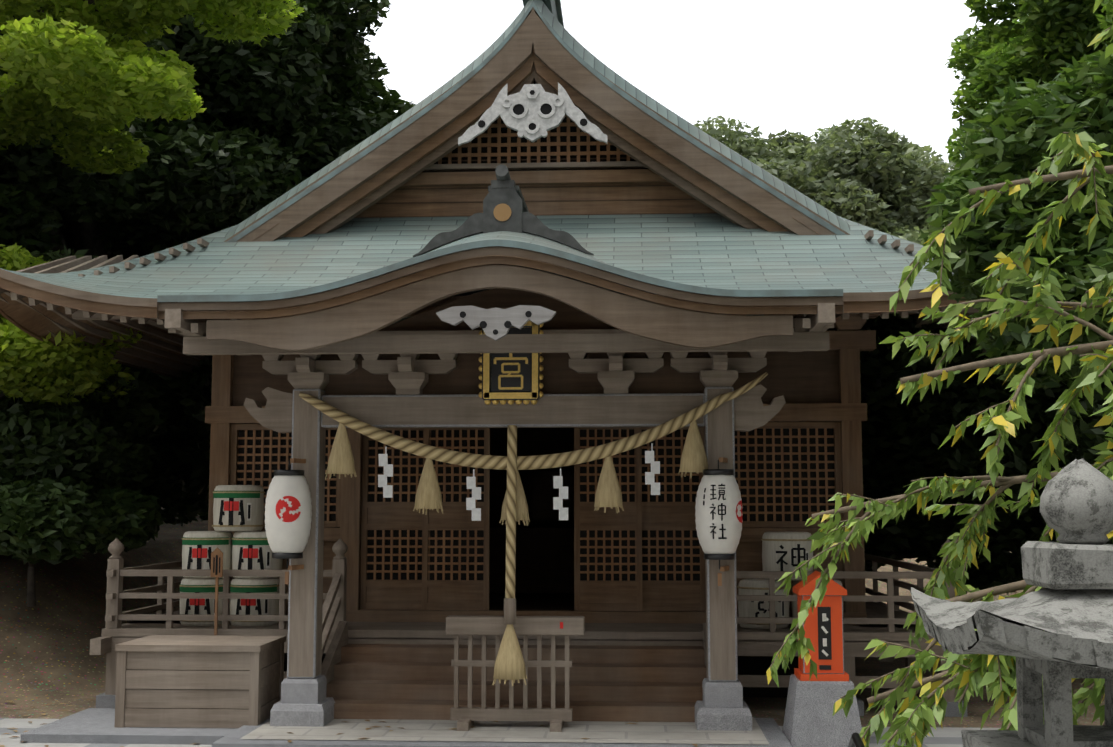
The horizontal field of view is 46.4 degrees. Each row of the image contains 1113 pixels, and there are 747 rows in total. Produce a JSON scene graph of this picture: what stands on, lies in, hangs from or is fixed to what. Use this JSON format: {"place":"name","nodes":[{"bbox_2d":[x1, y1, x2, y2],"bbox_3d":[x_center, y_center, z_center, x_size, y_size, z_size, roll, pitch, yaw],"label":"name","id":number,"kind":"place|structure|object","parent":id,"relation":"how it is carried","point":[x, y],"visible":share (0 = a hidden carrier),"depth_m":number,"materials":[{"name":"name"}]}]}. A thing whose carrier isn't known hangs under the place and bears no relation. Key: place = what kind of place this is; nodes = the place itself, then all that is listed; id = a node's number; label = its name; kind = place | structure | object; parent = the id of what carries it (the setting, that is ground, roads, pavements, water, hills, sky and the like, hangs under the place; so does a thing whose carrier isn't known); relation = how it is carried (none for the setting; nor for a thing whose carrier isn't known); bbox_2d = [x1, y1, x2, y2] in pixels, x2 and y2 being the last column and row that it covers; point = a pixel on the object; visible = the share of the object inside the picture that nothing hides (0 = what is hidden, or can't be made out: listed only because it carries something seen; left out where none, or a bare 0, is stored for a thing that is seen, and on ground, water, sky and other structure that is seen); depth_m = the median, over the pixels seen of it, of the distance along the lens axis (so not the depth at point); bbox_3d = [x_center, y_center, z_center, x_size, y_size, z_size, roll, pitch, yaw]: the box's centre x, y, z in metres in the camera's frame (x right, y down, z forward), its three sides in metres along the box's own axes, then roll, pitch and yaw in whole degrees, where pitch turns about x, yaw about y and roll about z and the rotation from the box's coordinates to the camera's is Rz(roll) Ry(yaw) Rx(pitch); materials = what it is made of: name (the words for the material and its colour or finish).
{"place":"outdoors","nodes":[
{"label":"outdoors","id":0,"kind":"place"},
{"bbox_2d":[210,547,222,634],"bbox_3d":[-3.124,2.288,11.905,0.110,1.375,0.035,0,-6,3],"label":"notice stake","id":1,"kind":"object","parent":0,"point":[217,563],"visible":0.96,"depth_m":11.94,"materials":[{"name":"brown wood"}]},
{"bbox_2d":[0,718,1000,746],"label":"paving","id":2,"kind":"structure","parent":0,"point":[949,737],"depth_m":10.34,"materials":[{"name":"grey stone"}]},
{"bbox_2d":[0,695,697,746],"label":"fallen leaves","id":3,"kind":"object","parent":2,"relation":"on","point":[10,701],"visible":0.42,"depth_m":10.57,"materials":[{"name":"brown plant"}]},
{"bbox_2d":[20,708,791,746],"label":"porch plinth","id":4,"kind":"structure","parent":2,"relation":"on","point":[93,725],"depth_m":10.13,"materials":[{"name":"stone"}]},
{"bbox_2d":[114,635,285,727],"bbox_3d":[-2.970,2.571,10.889,1.200,0.660,0.790,0,-6,3],"label":"storage box","id":5,"kind":"object","parent":4,"relation":"on","point":[200,681],"visible":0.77,"depth_m":10.53,"materials":[{"name":"brown wood"}]},
{"bbox_2d":[164,288,834,730],"bbox_3d":[-0.346,1.085,11.019,4.940,3.583,3.500,0,-6,3],"label":"shrine porch","id":6,"kind":"object","parent":4,"relation":"on","point":[420,370],"visible":0.79,"depth_m":10.61,"materials":[{"name":"wood"}]},
{"bbox_2d":[265,458,311,583],"bbox_3d":[-2.157,1.157,10.516,0.374,1.080,0.489,0,-6,3],"label":"paper lantern","id":7,"kind":"object","parent":6,"relation":"attached to","point":[288,512],"visible":0.98,"depth_m":10.33,"materials":[{"name":"white paper"}]},
{"bbox_2d":[492,425,526,685],"bbox_3d":[-0.361,1.429,10.334,0.274,2.045,0.275,0,-6,3],"label":"bell rope","id":8,"kind":"object","parent":6,"relation":"hanging from","point":[509,663],"visible":1,"depth_m":10.23,"materials":[{"name":"beige fabric"}]},
{"bbox_2d":[478,321,543,404],"bbox_3d":[-0.371,-0.124,10.703,0.536,0.773,0.150,0,-6,3],"label":"name tablet","id":9,"kind":"object","parent":6,"relation":"attached to","point":[510,378],"visible":0.56,"depth_m":10.63,"materials":[{"name":"black paint"}]},
{"bbox_2d":[299,372,767,525],"bbox_3d":[-0.206,0.615,10.545,3.836,1.234,0.159,0,-6,3],"label":"sacred rope","id":10,"kind":"object","parent":6,"relation":"attached to","point":[608,493],"visible":0.96,"depth_m":10.49,"materials":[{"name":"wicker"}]},
{"bbox_2d":[695,457,742,585],"bbox_3d":[1.287,1.138,10.322,0.374,1.080,0.490,0,-6,3],"label":"paper lantern","id":11,"kind":"object","parent":6,"relation":"attached to","point":[718,514],"visible":1,"depth_m":10.13,"materials":[{"name":"white paper"}]},
{"bbox_2d":[446,615,584,731],"bbox_3d":[-0.329,2.386,10.395,1.110,0.870,0.420,0,-6,3],"label":"offering box","id":12,"kind":"object","parent":4,"relation":"on","point":[468,716],"visible":0.9,"depth_m":10.36,"materials":[{"name":"brown wood"}]},
{"bbox_2d":[782,571,861,746],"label":"omikuji box","id":13,"kind":"object","parent":2,"relation":"on","point":[810,720],"visible":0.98,"depth_m":9.95,"materials":[{"name":"wood"}]},
{"bbox_2d":[848,732,864,746],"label":"handrail","id":14,"kind":"object","parent":2,"relation":"on","point":[855,740],"visible":1,"depth_m":5.52,"materials":[{"name":"grey metal"}]},
{"bbox_2d":[909,458,1112,746],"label":"stone lantern","id":15,"kind":"object","parent":2,"relation":"on","point":[1056,632],"visible":1,"depth_m":4.16,"materials":[{"name":"grey stone"}]},
{"bbox_2d":[0,507,1022,704],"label":"hillside terrain","id":16,"kind":"structure","parent":0,"point":[44,645],"depth_m":14.49,"materials":[{"name":"brown soil"}]},
{"bbox_2d":[0,243,142,405],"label":"tree","id":17,"kind":"object","parent":16,"relation":"on","point":[28,357],"depth_m":13.43,"materials":[{"name":"green plant"}]},
{"bbox_2d":[0,400,167,606],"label":"tree","id":18,"kind":"object","parent":16,"relation":"on","point":[68,472],"depth_m":13.64,"materials":[{"name":"green plant"}]},
{"bbox_2d":[0,245,212,526],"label":"tree","id":19,"kind":"object","parent":16,"relation":"on","point":[161,418],"visible":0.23,"depth_m":16.42,"materials":[{"name":"green plant"}]},
{"bbox_2d":[53,94,230,259],"bbox_3d":[-6.529,-1.173,23.994,6.862,8.350,7.039,0,-6,3],"label":"tree","id":20,"kind":"object","parent":16,"relation":"on","point":[141,237],"depth_m":21.37,"materials":[{"name":"green plant"}]},
{"bbox_2d":[0,0,304,174],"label":"camphor tree","id":21,"kind":"object","parent":16,"relation":"on","point":[78,67],"depth_m":14.19,"materials":[{"name":"green plant"}]},
{"bbox_2d":[0,0,415,257],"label":"tree","id":22,"kind":"object","parent":16,"relation":"on","point":[300,101],"depth_m":19.42,"materials":[{"name":"green plant"}]},
{"bbox_2d":[694,115,951,244],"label":"tree","id":23,"kind":"object","parent":16,"relation":"on","point":[884,181],"visible":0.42,"depth_m":43.78,"materials":[{"name":"green plant"}]},
{"bbox_2d":[936,157,960,176],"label":"tree","id":24,"kind":"object","parent":16,"relation":"on","point":[951,164],"depth_m":49.17,"materials":[{"name":"green plant"}]},
{"bbox_2d":[860,126,1112,518],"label":"dark tree","id":25,"kind":"object","parent":16,"relation":"on","point":[958,400],"depth_m":14.31,"materials":[{"name":"green plant"}]},
{"bbox_2d":[860,375,1112,595],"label":"dark tree","id":26,"kind":"object","parent":16,"relation":"on","point":[891,466],"depth_m":16.17,"materials":[{"name":"green plant"}]},
{"bbox_2d":[944,0,1112,167],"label":"tree","id":27,"kind":"object","parent":16,"relation":"on","point":[1043,40],"visible":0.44,"depth_m":18.39,"materials":[{"name":"green plant"}]},
{"bbox_2d":[90,328,966,721],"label":"shrine hall","id":28,"kind":"structure","parent":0,"point":[402,578],"depth_m":12.75,"materials":[{"name":"brown wood"}]},
{"bbox_2d":[179,578,230,625],"bbox_3d":[-3.386,2.192,12.521,0.496,0.440,0.497,0,-6,3],"label":"sake barrel","id":29,"kind":"object","parent":28,"relation":"on","point":[198,606],"visible":0.52,"depth_m":12.31,"materials":[{"name":"wicker"}]},
{"bbox_2d":[181,531,232,578],"bbox_3d":[-3.376,1.749,12.564,0.496,0.440,0.497,0,-6,3],"label":"sake barrel","id":30,"kind":"object","parent":29,"relation":"on","point":[199,548],"visible":0.65,"depth_m":12.37,"materials":[{"name":"wicker"}]},
{"bbox_2d":[230,578,279,625],"bbox_3d":[-2.897,2.189,12.493,0.496,0.440,0.497,0,-6,3],"label":"sake barrel","id":31,"kind":"object","parent":28,"relation":"on","point":[255,606],"visible":0.62,"depth_m":12.29,"materials":[{"name":"wicker"}]},
{"bbox_2d":[231,531,282,578],"bbox_3d":[-2.887,1.746,12.537,0.496,0.440,0.497,0,-6,3],"label":"sake barrel","id":32,"kind":"object","parent":31,"relation":"on","point":[251,550],"visible":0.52,"depth_m":12.33,"materials":[{"name":"wicker"}]},
{"bbox_2d":[212,485,264,530],"bbox_3d":[-3.081,1.304,12.592,0.496,0.440,0.497,0,-6,3],"label":"sake barrel","id":33,"kind":"object","parent":32,"relation":"on","point":[238,507],"visible":1,"depth_m":12.39,"materials":[{"name":"wicker"}]},
{"bbox_2d":[0,0,978,377],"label":"roof","id":34,"kind":"structure","parent":28,"relation":"on","point":[684,280],"depth_m":11.79,"materials":[{"name":"teal metal"}]},
{"bbox_2d":[0,230,986,377],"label":"shrine eave rafters","id":35,"kind":"object","parent":34,"relation":"attached to","point":[850,321],"visible":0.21,"depth_m":13.15,"materials":[{"name":"wood"}]},
{"bbox_2d":[224,7,849,256],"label":"gable","id":36,"kind":"structure","parent":34,"relation":"attached to","point":[526,124],"depth_m":13.32,"materials":[{"name":"brown wood"}]},
{"bbox_2d":[737,578,788,628],"bbox_3d":[1.951,2.162,12.220,0.496,0.440,0.497,0,-6,3],"label":"sake barrel","id":37,"kind":"object","parent":28,"relation":"on","point":[756,586],"visible":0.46,"depth_m":12.03,"materials":[{"name":"wicker"}]},
{"bbox_2d":[791,579,843,626],"bbox_3d":[2.450,2.159,12.192,0.496,0.440,0.497,0,-6,3],"label":"sake barrel","id":38,"kind":"object","parent":28,"relation":"on","point":[794,607],"visible":0.17,"depth_m":12.12,"materials":[{"name":"wicker"}]},
{"bbox_2d":[761,532,812,579],"bbox_3d":[2.180,1.717,12.252,0.496,0.440,0.497,0,-6,3],"label":"sake barrel","id":39,"kind":"object","parent":38,"relation":"on","point":[785,551],"visible":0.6,"depth_m":12.05,"materials":[{"name":"wicker"}]},
{"bbox_2d":[0,657,1104,727],"bbox_3d":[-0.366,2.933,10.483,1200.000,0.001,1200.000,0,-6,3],"label":"ground","id":40,"kind":"structure","parent":0,"point":[978,707],"depth_m":12.04,"materials":[{"name":"grey soil"}]},
{"bbox_2d":[351,0,1018,171],"label":"sky","id":41,"kind":"structure","parent":0,"point":[803,66],"materials":[{"name":"white"}]},
{"bbox_2d":[766,0,1112,746],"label":"tree","id":42,"kind":"object","parent":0,"point":[1086,380],"depth_m":7.10,"materials":[{"name":"green plant"}]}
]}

